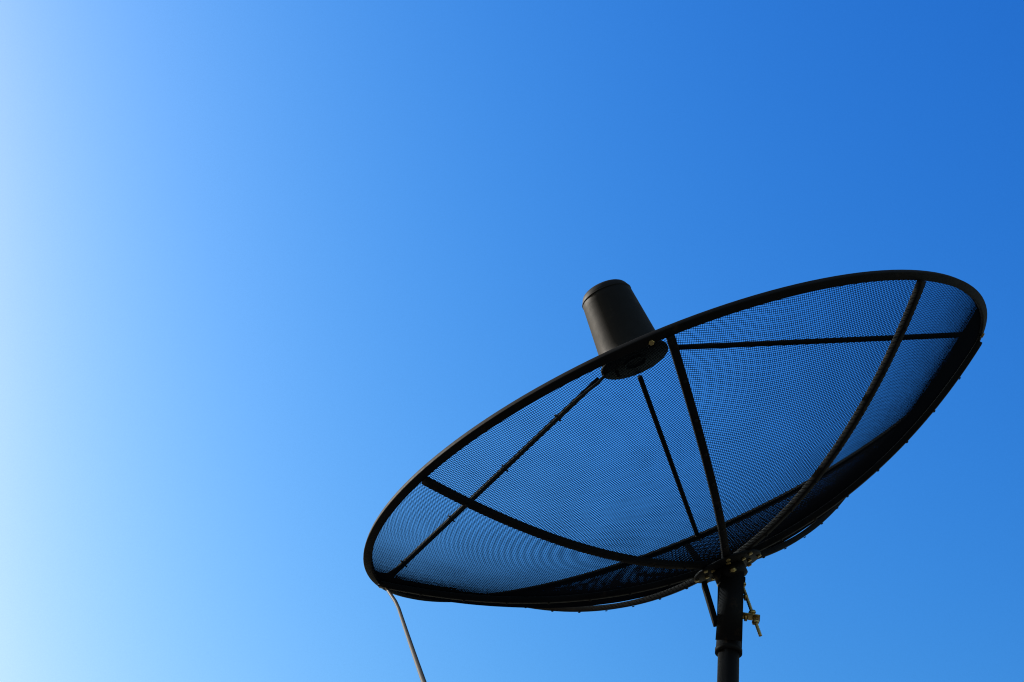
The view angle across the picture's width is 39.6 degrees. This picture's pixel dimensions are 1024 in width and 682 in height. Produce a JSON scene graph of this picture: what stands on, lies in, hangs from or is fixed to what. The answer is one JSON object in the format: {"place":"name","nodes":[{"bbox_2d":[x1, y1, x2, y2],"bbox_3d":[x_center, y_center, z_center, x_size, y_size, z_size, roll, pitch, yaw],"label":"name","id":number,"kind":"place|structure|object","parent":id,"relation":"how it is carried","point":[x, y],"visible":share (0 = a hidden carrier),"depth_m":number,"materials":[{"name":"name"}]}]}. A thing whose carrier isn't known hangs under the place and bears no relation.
{"place":"outdoors","nodes":[
{"label":"outdoors","id":0,"kind":"place"},
{"bbox_2d":[385,372,609,681],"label":"coax cable","id":1,"kind":"object","parent":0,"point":[414,656],"visible":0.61,"depth_m":3.96,"materials":[{"name":"black rubber"}]},
{"bbox_2d":[0,0,1023,681],"label":"sky","id":2,"kind":"structure","parent":0,"point":[263,263],"materials":[{"name":"blue"}]},
{"label":"ground","id":3,"kind":"structure","parent":0,"visible":0},
{"bbox_2d":[717,649,738,681],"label":"mast pole","id":4,"kind":"object","parent":3,"relation":"on","point":[728,666],"visible":0.39,"depth_m":3.62,"materials":[{"name":"metal"}]},
{"bbox_2d":[693,549,761,657],"bbox_3d":[0.568,0.681,3.747,0.178,0.299,0.192,8,-38,0],"label":"mounting bracket","id":5,"kind":"object","parent":4,"relation":"attached to","point":[730,615],"visible":0.98,"depth_m":3.72,"materials":[{"name":"metal"}]},
{"bbox_2d":[363,270,986,611],"bbox_3d":[0.462,0.328,3.940,1.617,0.922,1.799,8,-38,0],"label":"dish frame","id":6,"kind":"object","parent":5,"relation":"attached to","point":[427,469],"visible":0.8,"depth_m":3.51,"materials":[{"name":"black metal"}]},
{"bbox_2d":[582,279,667,379],"bbox_3d":[0.325,-0.025,4.127,0.261,0.292,0.214,8,-38,0],"label":"satellite dish feedhorn","id":7,"kind":"object","parent":6,"relation":"attached to","point":[615,314],"visible":0.75,"depth_m":4.06,"materials":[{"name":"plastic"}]},
{"bbox_2d":[372,280,980,607],"bbox_3d":[0.463,0.330,3.940,1.587,0.891,1.766,8,-38,0],"label":"mesh reflector","id":8,"kind":"object","parent":6,"relation":"attached to","point":[848,470],"visible":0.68,"depth_m":3.48,"materials":[{"name":"black metal"}]},
{"bbox_2d":[379,327,984,612],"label":"frame bolts","id":9,"kind":"object","parent":6,"relation":"attached to","point":[651,342],"visible":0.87,"depth_m":3.75,"materials":[{"name":"black metal"}]}
]}

